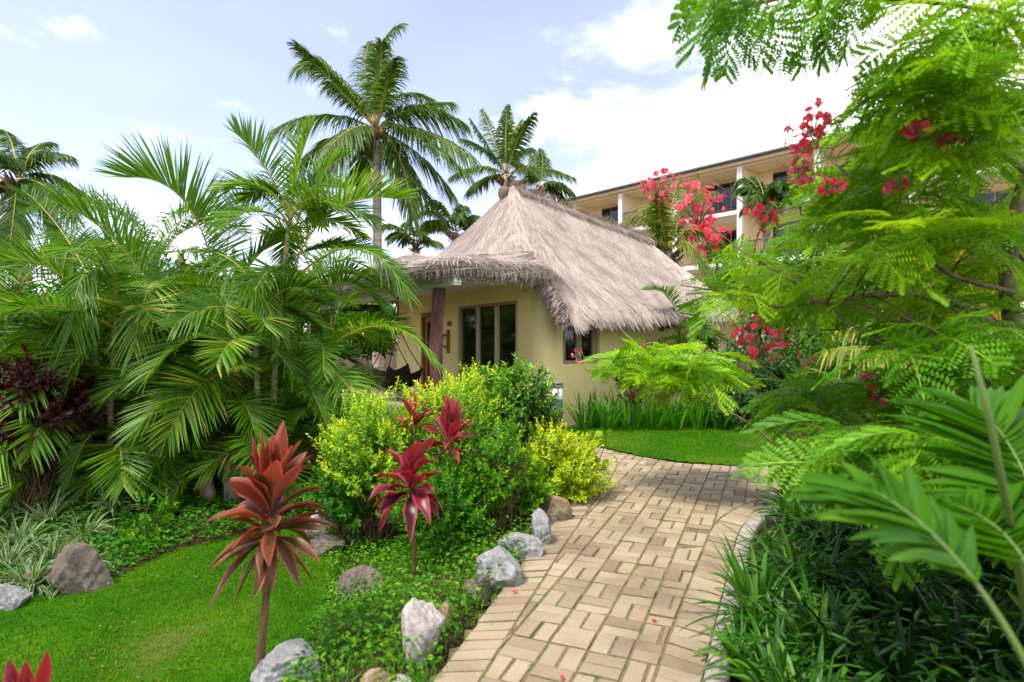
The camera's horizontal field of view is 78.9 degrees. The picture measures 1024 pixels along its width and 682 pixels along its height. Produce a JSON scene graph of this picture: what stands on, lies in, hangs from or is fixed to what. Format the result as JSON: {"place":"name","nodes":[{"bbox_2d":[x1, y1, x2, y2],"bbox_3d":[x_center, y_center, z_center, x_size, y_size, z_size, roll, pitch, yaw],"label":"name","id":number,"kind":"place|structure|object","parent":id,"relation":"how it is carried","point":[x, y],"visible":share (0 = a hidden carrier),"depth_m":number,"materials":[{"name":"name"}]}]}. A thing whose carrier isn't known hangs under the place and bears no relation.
{"place":"outdoors","nodes":[
{"label":"outdoors","id":0,"kind":"place"},
{"bbox_2d":[0,529,337,681],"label":"lawn","id":1,"kind":"structure","parent":0,"point":[182,661],"depth_m":4.02,"materials":[{"name":"green plant"}]},
{"bbox_2d":[206,421,334,669],"bbox_3d":[-1.172,1.036,3.010,0.545,1.279,0.554,0,0,30],"label":"ti plant","id":2,"kind":"object","parent":1,"relation":"on","point":[277,471],"visible":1,"depth_m":2.96,"materials":[{"name":"red plant"}]},
{"bbox_2d":[0,343,1019,681],"bbox_3d":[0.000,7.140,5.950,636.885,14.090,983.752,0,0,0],"label":"ground","id":3,"kind":"structure","parent":0,"point":[444,653],"depth_m":4.69,"materials":[{"name":"soil"}]},
{"bbox_2d":[0,584,32,610],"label":"rock","id":4,"kind":"object","parent":3,"relation":"on","point":[13,597],"visible":0.79,"depth_m":4.37,"materials":[{"name":"grey stone"}]},
{"bbox_2d":[0,533,43,583],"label":"striped grass","id":5,"kind":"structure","parent":3,"relation":"on","point":[6,555],"depth_m":5.11,"materials":[{"name":"green plant"}]},
{"bbox_2d":[3,651,50,681],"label":"ti plant","id":6,"kind":"object","parent":3,"relation":"on","point":[25,674],"visible":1,"depth_m":2.00,"materials":[{"name":"red plant"}]},
{"bbox_2d":[0,549,55,600],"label":"striped grass","id":7,"kind":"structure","parent":3,"relation":"on","point":[33,568],"depth_m":4.64,"materials":[{"name":"green plant"}]},
{"bbox_2d":[0,510,69,551],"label":"striped grass","id":8,"kind":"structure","parent":3,"relation":"on","point":[15,534],"depth_m":5.50,"materials":[{"name":"green plant"}]},
{"bbox_2d":[6,486,81,539],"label":"striped grass","id":9,"kind":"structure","parent":3,"relation":"on","point":[40,516],"depth_m":5.95,"materials":[{"name":"green plant"}]},
{"bbox_2d":[0,129,89,282],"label":"coconut palm","id":10,"kind":"object","parent":3,"relation":"on","point":[26,161],"visible":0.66,"depth_m":19.71,"materials":[{"name":"green plant"}]},
{"bbox_2d":[6,529,101,574],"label":"striped grass","id":11,"kind":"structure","parent":3,"relation":"on","point":[51,550],"depth_m":5.11,"materials":[{"name":"green plant"}]},
{"bbox_2d":[0,343,109,512],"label":"maroon shrub","id":12,"kind":"object","parent":3,"relation":"on","point":[76,394],"visible":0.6,"depth_m":6.16,"materials":[{"name":"red plant"}]},
{"bbox_2d":[17,472,96,522],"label":"striped grass","id":13,"kind":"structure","parent":3,"relation":"on","point":[59,495],"depth_m":6.36,"materials":[{"name":"green plant"}]},
{"bbox_2d":[0,208,115,473],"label":"clustering palm","id":14,"kind":"object","parent":3,"relation":"on","point":[5,285],"visible":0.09,"depth_m":8.74,"materials":[{"name":"plant"}]},
{"bbox_2d":[0,261,123,370],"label":"background shrub","id":15,"kind":"object","parent":3,"relation":"on","point":[33,286],"visible":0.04,"depth_m":15.45,"materials":[{"name":"green plant"}]},
{"bbox_2d":[30,508,120,548],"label":"striped grass","id":16,"kind":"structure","parent":3,"relation":"on","point":[75,528],"depth_m":5.63,"materials":[{"name":"green plant"}]},
{"bbox_2d":[45,542,114,594],"bbox_3d":[-3.257,1.766,4.693,0.426,0.501,0.371,0,0,38],"label":"rock","id":17,"kind":"object","parent":3,"relation":"on","point":[78,567],"visible":0.76,"depth_m":4.60,"materials":[{"name":"brown stone"}]},
{"bbox_2d":[61,486,149,526],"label":"striped grass","id":18,"kind":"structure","parent":3,"relation":"on","point":[119,500],"depth_m":6.16,"materials":[{"name":"green plant"}]},
{"bbox_2d":[0,183,246,509],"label":"clustering palm","id":19,"kind":"object","parent":3,"relation":"on","point":[65,325],"visible":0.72,"depth_m":6.40,"materials":[{"name":"plant"}]},
{"bbox_2d":[0,183,259,463],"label":"clustering palm","id":20,"kind":"object","parent":3,"relation":"on","point":[185,209],"visible":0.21,"depth_m":9.28,"materials":[{"name":"plant"}]},
{"bbox_2d":[119,488,181,544],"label":"seedling shrub","id":21,"kind":"object","parent":3,"relation":"on","point":[148,528],"visible":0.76,"depth_m":5.68,"materials":[{"name":"green plant"}]},
{"bbox_2d":[0,446,332,579],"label":"ground cover","id":22,"kind":"object","parent":3,"relation":"on","point":[155,541],"visible":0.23,"depth_m":5.85,"materials":[{"name":"green plant"}]},
{"bbox_2d":[29,127,343,522],"bbox_3d":[-3.636,-0.231,7.388,3.644,4.262,2.970,0,0,26],"label":"clustering palm","id":23,"kind":"object","parent":3,"relation":"on","point":[187,402],"visible":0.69,"depth_m":6.71,"materials":[{"name":"plant"}]},
{"bbox_2d":[52,249,354,432],"bbox_3d":[-5.012,0.051,9.825,5.126,3.107,1.952,0,0,0],"label":"dark hedge","id":24,"kind":"object","parent":3,"relation":"on","point":[112,323],"visible":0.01,"depth_m":9.83,"materials":[{"name":"green plant"}]},
{"bbox_2d":[195,469,217,503],"bbox_3d":[-3.197,1.508,6.500,0.222,0.356,0.170,0,0,0],"label":"palm stump","id":25,"kind":"object","parent":3,"relation":"on","point":[207,490],"visible":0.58,"depth_m":6.44,"materials":[{"name":"brown plant"}]},
{"bbox_2d":[218,456,240,503],"bbox_3d":[-2.952,1.448,6.500,0.222,0.491,0.170,0,0,0],"label":"palm stump","id":26,"kind":"object","parent":3,"relation":"on","point":[228,493],"visible":0.53,"depth_m":6.44,"materials":[{"name":"brown plant"}]},
{"bbox_2d":[250,638,320,681],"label":"rock","id":27,"kind":"object","parent":3,"relation":"on","point":[271,667],"visible":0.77,"depth_m":2.90,"materials":[{"name":"grey stone"}]},
{"bbox_2d":[153,111,447,512],"bbox_3d":[-2.291,-0.515,7.219,2.878,4.481,2.657,0,0,-11],"label":"clustering palm","id":28,"kind":"object","parent":3,"relation":"on","point":[319,210],"visible":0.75,"depth_m":6.85,"materials":[{"name":"plant"}]},
{"bbox_2d":[204,208,415,445],"bbox_3d":[-3.044,-0.278,9.681,3.001,3.594,3.492,0,0,0],"label":"clustering palm","id":29,"kind":"object","parent":3,"relation":"on","point":[370,278],"visible":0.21,"depth_m":9.48,"materials":[{"name":"plant"}]},
{"bbox_2d":[270,258,368,369],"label":"background shrub","id":30,"kind":"object","parent":3,"relation":"on","point":[315,328],"visible":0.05,"depth_m":17.63,"materials":[{"name":"green plant"}]},
{"bbox_2d":[294,534,344,555],"bbox_3d":[-1.664,1.773,5.367,0.464,0.204,0.241,0,0,0],"label":"rock","id":31,"kind":"object","parent":3,"relation":"on","point":[317,546],"visible":0.51,"depth_m":5.29,"materials":[{"name":"grey stone"}]},
{"bbox_2d":[298,445,397,545],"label":"green shrub","id":32,"kind":"object","parent":3,"relation":"on","point":[335,506],"visible":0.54,"depth_m":5.44,"materials":[{"name":"green plant"}]},
{"bbox_2d":[337,565,383,606],"bbox_3d":[-0.992,1.626,4.081,0.310,0.262,0.205,0,0,0],"label":"rock","id":33,"kind":"object","parent":3,"relation":"on","point":[349,576],"visible":0.62,"depth_m":4.07,"materials":[{"name":"grey stone"}]},
{"bbox_2d":[333,303,396,386],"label":"side shrub","id":34,"kind":"object","parent":3,"relation":"on","point":[369,350],"visible":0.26,"depth_m":16.77,"materials":[{"name":"green plant"}]},
{"bbox_2d":[305,376,435,547],"bbox_3d":[-1.232,1.071,5.613,1.153,1.523,1.208,0,0,0],"label":"golden shrub","id":35,"kind":"object","parent":3,"relation":"on","point":[397,441],"visible":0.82,"depth_m":5.41,"materials":[{"name":"green plant"}]},
{"bbox_2d":[264,23,481,377],"bbox_3d":[-4.773,-5.217,22.265,7.708,13.137,5.575,0,0,0],"label":"coconut palm","id":36,"kind":"object","parent":3,"relation":"on","point":[373,148],"visible":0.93,"depth_m":21.60,"materials":[{"name":"green plant"}]},
{"bbox_2d":[360,667,390,681],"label":"rock","id":37,"kind":"object","parent":3,"relation":"on","point":[370,675],"visible":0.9,"depth_m":2.65,"materials":[{"name":"beige stone"}]},
{"bbox_2d":[368,437,442,575],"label":"ti plant","id":38,"kind":"object","parent":3,"relation":"on","point":[411,460],"visible":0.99,"depth_m":4.05,"materials":[{"name":"red plant"}]},
{"bbox_2d":[282,514,531,681],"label":"bank weeds","id":39,"kind":"object","parent":3,"relation":"on","point":[352,641],"visible":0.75,"depth_m":3.53,"materials":[{"name":"green plant"}]},
{"bbox_2d":[396,390,432,443],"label":"ti plant","id":40,"kind":"object","parent":3,"relation":"on","point":[417,418],"visible":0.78,"depth_m":5.39,"materials":[{"name":"red plant"}]},
{"bbox_2d":[382,222,448,256],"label":"coconut palm","id":41,"kind":"object","parent":3,"relation":"on","point":[403,236],"visible":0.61,"depth_m":35.81,"materials":[{"name":"green plant"}]},
{"bbox_2d":[401,598,444,667],"bbox_3d":[-0.429,1.429,3.002,0.210,0.383,0.250,0,0,0],"label":"rock","id":42,"kind":"object","parent":3,"relation":"on","point":[424,618],"visible":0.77,"depth_m":2.91,"materials":[{"name":"grey stone"}]},
{"bbox_2d":[375,450,506,548],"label":"green shrub","id":43,"kind":"object","parent":3,"relation":"on","point":[459,505],"visible":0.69,"depth_m":4.57,"materials":[{"name":"green plant"}]},
{"bbox_2d":[381,367,508,510],"bbox_3d":[-0.610,0.978,5.853,1.166,1.460,1.163,0,0,41],"label":"golden shrub","id":44,"kind":"object","parent":3,"relation":"on","point":[436,400],"visible":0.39,"depth_m":5.75,"materials":[{"name":"green plant"}]},
{"bbox_2d":[422,393,476,507],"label":"ti plant","id":45,"kind":"object","parent":3,"relation":"on","point":[449,423],"visible":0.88,"depth_m":4.88,"materials":[{"name":"red plant"}]},
{"bbox_2d":[418,199,480,243],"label":"coconut palm","id":46,"kind":"object","parent":3,"relation":"on","point":[459,219],"visible":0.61,"depth_m":31.79,"materials":[{"name":"green plant"}]},
{"bbox_2d":[417,384,521,517],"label":"golden shrub","id":47,"kind":"object","parent":3,"relation":"on","point":[484,431],"visible":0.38,"depth_m":5.34,"materials":[{"name":"green plant"}]},
{"bbox_2d":[464,575,490,605],"bbox_3d":[-0.202,1.438,3.563,0.125,0.191,0.162,0,0,41],"label":"rock","id":48,"kind":"object","parent":3,"relation":"on","point":[485,581],"visible":0.79,"depth_m":3.53,"materials":[{"name":"grey stone"}]},
{"bbox_2d":[439,357,554,476],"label":"golden shrub","id":49,"kind":"object","parent":3,"relation":"on","point":[493,373],"visible":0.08,"depth_m":6.41,"materials":[{"name":"green plant"}]},
{"bbox_2d":[456,402,538,529],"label":"twiggy shrub","id":50,"kind":"object","parent":3,"relation":"on","point":[507,489],"visible":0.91,"depth_m":4.83,"materials":[{"name":"green plant"}]},
{"bbox_2d":[475,545,522,593],"bbox_3d":[-0.080,1.419,3.783,0.297,0.349,0.227,0,0,0],"label":"rock","id":51,"kind":"object","parent":3,"relation":"on","point":[510,571],"visible":0.73,"depth_m":3.72,"materials":[{"name":"grey stone"}]},
{"bbox_2d":[447,104,578,200],"bbox_3d":[0.007,-4.747,26.497,5.454,11.596,3.479,0,0,0],"label":"coconut palm","id":52,"kind":"object","parent":3,"relation":"on","point":[513,141],"visible":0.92,"depth_m":26.05,"materials":[{"name":"green plant"}]},
{"bbox_2d":[497,532,542,562],"bbox_3d":[0.055,1.413,4.248,0.316,0.192,0.208,0,0,0],"label":"rock","id":53,"kind":"object","parent":3,"relation":"on","point":[532,545],"visible":0.66,"depth_m":4.17,"materials":[{"name":"grey stone"}]},
{"bbox_2d":[477,351,566,492],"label":"ixora shrub","id":54,"kind":"object","parent":3,"relation":"on","point":[528,391],"visible":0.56,"depth_m":5.85,"materials":[{"name":"green plant"}]},
{"bbox_2d":[306,179,749,434],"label":"thatched cottage","id":55,"kind":"structure","parent":3,"relation":"on","point":[523,272],"depth_m":11.16,"materials":[{"name":"beige plant"}]},
{"bbox_2d":[371,297,422,390],"bbox_3d":[-2.350,0.017,12.838,0.860,2.026,1.130,0,0,-31],"label":"hammock chair","id":56,"kind":"object","parent":55,"relation":"hanging from","point":[391,375],"visible":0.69,"depth_m":12.63,"materials":[{"name":"fabric"}]},
{"bbox_2d":[421,312,442,393],"bbox_3d":[-1.716,0.286,13.754,0.165,1.848,1.136,0,0,-31],"label":"door","id":57,"kind":"structure","parent":55,"relation":"in","point":[426,318],"depth_m":14.12,"materials":[{"name":"brown wood"}]},
{"bbox_2d":[459,301,516,394],"bbox_3d":[-0.440,0.235,11.669,0.104,1.866,2.305,0,0,-31],"label":"window","id":58,"kind":"structure","parent":55,"relation":"in","point":[487,332],"depth_m":11.66,"materials":[{"name":"black glass"}]},
{"bbox_2d":[563,324,596,363],"bbox_3d":[1.107,-0.035,10.518,0.766,0.826,0.104,0,0,-31],"label":"window","id":59,"kind":"structure","parent":55,"relation":"in","point":[587,343],"depth_m":10.48,"materials":[{"name":"black glass"}]},
{"bbox_2d":[511,460,555,525],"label":"green shrub","id":60,"kind":"object","parent":3,"relation":"on","point":[542,489],"visible":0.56,"depth_m":4.94,"materials":[{"name":"green plant"}]},
{"bbox_2d":[499,148,577,208],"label":"coconut palm","id":61,"kind":"object","parent":3,"relation":"on","point":[543,160],"visible":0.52,"depth_m":34.23,"materials":[{"name":"green plant"}]},
{"bbox_2d":[531,508,550,544],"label":"rock","id":62,"kind":"object","parent":3,"relation":"on","point":[541,526],"visible":0.64,"depth_m":4.42,"materials":[{"name":"grey stone"}]},
{"bbox_2d":[542,495,571,525],"bbox_3d":[0.363,1.385,4.998,0.252,0.302,0.202,0,0,0],"label":"rock","id":63,"kind":"object","parent":3,"relation":"on","point":[556,508],"visible":0.78,"depth_m":4.93,"materials":[{"name":"beige stone"}]},
{"bbox_2d":[510,415,618,502],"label":"golden shrub","id":64,"kind":"object","parent":3,"relation":"on","point":[568,479],"visible":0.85,"depth_m":5.51,"materials":[{"name":"yellow plant"}]},
{"bbox_2d":[619,172,725,283],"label":"coconut palm","id":65,"kind":"object","parent":3,"relation":"on","point":[663,225],"visible":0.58,"depth_m":20.73,"materials":[{"name":"green plant"}]},
{"bbox_2d":[571,322,789,464],"bbox_3d":[1.543,0.621,5.538,1.872,1.591,1.650,0,0,31],"label":"peacock shrub","id":66,"kind":"object","parent":3,"relation":"on","point":[656,367],"visible":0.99,"depth_m":5.31,"materials":[{"name":"green plant"}]},
{"bbox_2d":[641,281,736,417],"bbox_3d":[2.847,0.149,10.599,2.023,2.342,1.984,0,0,24],"label":"clustering palm","id":67,"kind":"object","parent":3,"relation":"on","point":[711,336],"visible":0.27,"depth_m":10.35,"materials":[{"name":"plant"}]},
{"bbox_2d":[676,333,801,430],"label":"dark hedge","id":68,"kind":"object","parent":3,"relation":"on","point":[737,424],"visible":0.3,"depth_m":9.29,"materials":[{"name":"green plant"}]},
{"bbox_2d":[694,603,787,681],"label":"strap plant","id":69,"kind":"object","parent":3,"relation":"on","point":[742,628],"visible":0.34,"depth_m":2.94,"materials":[{"name":"green plant"}]},
{"bbox_2d":[666,530,824,642],"bbox_3d":[1.303,1.297,3.313,0.826,0.391,1.014,0,0,35],"label":"strap plant","id":70,"kind":"object","parent":3,"relation":"on","point":[739,580],"visible":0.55,"depth_m":3.37,"materials":[{"name":"green plant"}]},
{"bbox_2d":[703,504,816,681],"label":"path kerb","id":71,"kind":"structure","parent":3,"relation":"on","point":[753,522],"depth_m":3.50,"materials":[{"name":"concrete"}]},
{"bbox_2d":[731,176,803,353],"bbox_3d":[9.889,-2.989,24.111,2.837,7.078,2.399,0,0,0],"label":"coconut palm","id":72,"kind":"object","parent":3,"relation":"on","point":[753,188],"visible":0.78,"depth_m":23.82,"materials":[{"name":"green plant"}]},
{"bbox_2d":[716,510,824,571],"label":"strap plant","id":73,"kind":"object","parent":3,"relation":"on","point":[768,542],"visible":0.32,"depth_m":4.12,"materials":[{"name":"green plant"}]},
{"bbox_2d":[705,579,851,663],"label":"strap plant","id":74,"kind":"object","parent":3,"relation":"on","point":[744,605],"visible":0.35,"depth_m":3.06,"materials":[{"name":"green plant"}]},
{"bbox_2d":[691,609,874,681],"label":"strap plant","id":75,"kind":"object","parent":3,"relation":"on","point":[756,673],"visible":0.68,"depth_m":2.68,"materials":[{"name":"green plant"}]},
{"bbox_2d":[555,94,1023,351],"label":"hotel building","id":76,"kind":"structure","parent":3,"relation":"on","point":[622,203],"depth_m":34.87,"materials":[{"name":"paint"}]},
{"bbox_2d":[706,181,736,214],"bbox_3d":[12.522,-8.235,36.558,0.088,2.130,2.499,0,0,-41],"label":"window","id":77,"kind":"structure","parent":76,"relation":"in","point":[728,186],"depth_m":36.48,"materials":[{"name":"grey glass"}]},
{"bbox_2d":[731,273,849,386],"bbox_3d":[5.253,0.067,11.683,3.142,2.620,3.057,0,0,-20],"label":"clustering palm","id":78,"kind":"object","parent":3,"relation":"on","point":[763,322],"visible":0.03,"depth_m":11.55,"materials":[{"name":"plant"}]},
{"bbox_2d":[717,633,885,681],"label":"strap plant","id":79,"kind":"object","parent":3,"relation":"on","point":[790,668],"visible":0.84,"depth_m":2.46,"materials":[{"name":"green plant"}]},
{"bbox_2d":[749,492,853,537],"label":"strap plant","id":80,"kind":"object","parent":3,"relation":"on","point":[807,510],"visible":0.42,"depth_m":4.75,"materials":[{"name":"green plant"}]},
{"bbox_2d":[728,524,888,612],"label":"strap plant","id":81,"kind":"object","parent":3,"relation":"on","point":[790,553],"visible":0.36,"depth_m":3.77,"materials":[{"name":"green plant"}]},
{"bbox_2d":[721,529,901,630],"bbox_3d":[1.620,1.393,3.383,0.975,0.669,1.018,0,0,31],"label":"strap plant","id":82,"kind":"object","parent":3,"relation":"on","point":[844,566],"visible":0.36,"depth_m":3.43,"materials":[{"name":"green plant"}]},
{"bbox_2d":[747,316,891,427],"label":"dark hedge","id":83,"kind":"object","parent":3,"relation":"on","point":[793,360],"visible":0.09,"depth_m":9.36,"materials":[{"name":"green plant"}]},
{"bbox_2d":[637,0,1023,612],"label":"peacock tree","id":84,"kind":"object","parent":3,"relation":"on","point":[955,74],"visible":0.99,"depth_m":2.59,"materials":[{"name":"green plant"}]},
{"bbox_2d":[697,562,968,681],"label":"strap plant","id":85,"kind":"object","parent":3,"relation":"on","point":[823,609],"visible":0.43,"depth_m":2.88,"materials":[{"name":"green plant"}]},
{"bbox_2d":[701,240,982,359],"bbox_3d":[8.351,-0.911,17.001,9.149,4.308,3.036,0,0,0],"label":"hillside shrub","id":86,"kind":"object","parent":3,"relation":"on","point":[788,261],"visible":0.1,"depth_m":16.65,"materials":[{"name":"green plant"}]},
{"bbox_2d":[766,506,933,588],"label":"strap plant","id":87,"kind":"object","parent":3,"relation":"on","point":[847,532],"visible":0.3,"depth_m":4.16,"materials":[{"name":"green plant"}]},
{"bbox_2d":[738,578,992,681],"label":"strap plant","id":88,"kind":"object","parent":3,"relation":"on","point":[849,635],"visible":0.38,"depth_m":2.68,"materials":[{"name":"green plant"}]},
{"bbox_2d":[730,310,1023,592],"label":"peacock shrub","id":89,"kind":"object","parent":3,"relation":"on","point":[829,448],"visible":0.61,"depth_m":2.61,"materials":[{"name":"green plant"}]},
{"bbox_2d":[736,492,1023,681],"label":"ground cover plants","id":90,"kind":"object","parent":3,"relation":"on","point":[794,657],"visible":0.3,"depth_m":2.89,"materials":[{"name":"green plant"}]},
{"bbox_2d":[784,344,1023,666],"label":"young palm","id":91,"kind":"object","parent":3,"relation":"on","point":[984,508],"visible":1,"depth_m":1.34,"materials":[{"name":"green plant"}]},
{"bbox_2d":[811,603,999,681],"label":"strap plant","id":92,"kind":"object","parent":3,"relation":"on","point":[903,666],"visible":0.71,"depth_m":2.58,"materials":[{"name":"green plant"}]},
{"bbox_2d":[806,250,1023,415],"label":"clustering palm","id":93,"kind":"object","parent":3,"relation":"on","point":[843,352],"visible":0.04,"depth_m":4.90,"materials":[{"name":"plant"}]},
{"bbox_2d":[822,548,1023,647],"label":"strap plant","id":94,"kind":"object","parent":3,"relation":"on","point":[910,599],"visible":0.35,"depth_m":3.17,"materials":[{"name":"green plant"}]},
{"bbox_2d":[868,571,1023,681],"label":"strap plant","id":95,"kind":"object","parent":3,"relation":"on","point":[994,638],"visible":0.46,"depth_m":2.71,"materials":[{"name":"green plant"}]},
{"bbox_2d":[894,553,1017,612],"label":"strap plant","id":96,"kind":"object","parent":3,"relation":"on","point":[986,565],"visible":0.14,"depth_m":3.58,"materials":[{"name":"green plant"}]},
{"bbox_2d":[917,571,1023,681],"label":"strap plant","id":97,"kind":"object","parent":3,"relation":"on","point":[970,606],"visible":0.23,"depth_m":2.93,"materials":[{"name":"green plant"}]},
{"bbox_2d":[0,0,1023,340],"label":"sky","id":98,"kind":"structure","parent":0,"point":[606,89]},
{"bbox_2d":[430,437,794,681],"bbox_3d":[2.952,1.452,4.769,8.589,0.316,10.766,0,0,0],"label":"brick path","id":99,"kind":"structure","parent":0,"point":[509,606],"depth_m":3.69,"materials":[{"name":"beige brick"}]},
{"bbox_2d":[547,424,808,465],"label":"lawn","id":100,"kind":"structure","parent":0,"point":[723,448],"depth_m":8.10,"materials":[{"name":"green plant"}]},
{"bbox_2d":[563,391,607,429],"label":"iris clump","id":101,"kind":"object","parent":100,"relation":"on","point":[590,420],"visible":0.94,"depth_m":9.30,"materials":[{"name":"green plant"}]},
{"bbox_2d":[581,392,630,429],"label":"iris clump","id":102,"kind":"object","parent":100,"relation":"on","point":[607,421],"visible":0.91,"depth_m":9.12,"materials":[{"name":"green plant"}]},
{"bbox_2d":[605,393,655,429],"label":"iris clump","id":103,"kind":"object","parent":100,"relation":"on","point":[636,422],"visible":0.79,"depth_m":9.18,"materials":[{"name":"green plant"}]},
{"bbox_2d":[628,392,684,429],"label":"iris clump","id":104,"kind":"object","parent":100,"relation":"on","point":[654,421],"visible":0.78,"depth_m":9.13,"materials":[{"name":"green plant"}]},
{"bbox_2d":[656,395,703,429],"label":"iris clump","id":105,"kind":"object","parent":100,"relation":"on","point":[676,421],"visible":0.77,"depth_m":9.16,"materials":[{"name":"green plant"}]},
{"bbox_2d":[676,396,713,429],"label":"iris clump","id":106,"kind":"object","parent":100,"relation":"on","point":[698,422],"visible":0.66,"depth_m":9.15,"materials":[{"name":"green plant"}]},
{"bbox_2d":[697,393,746,429],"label":"iris clump","id":107,"kind":"object","parent":100,"relation":"on","point":[716,422],"visible":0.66,"depth_m":9.18,"materials":[{"name":"green plant"}]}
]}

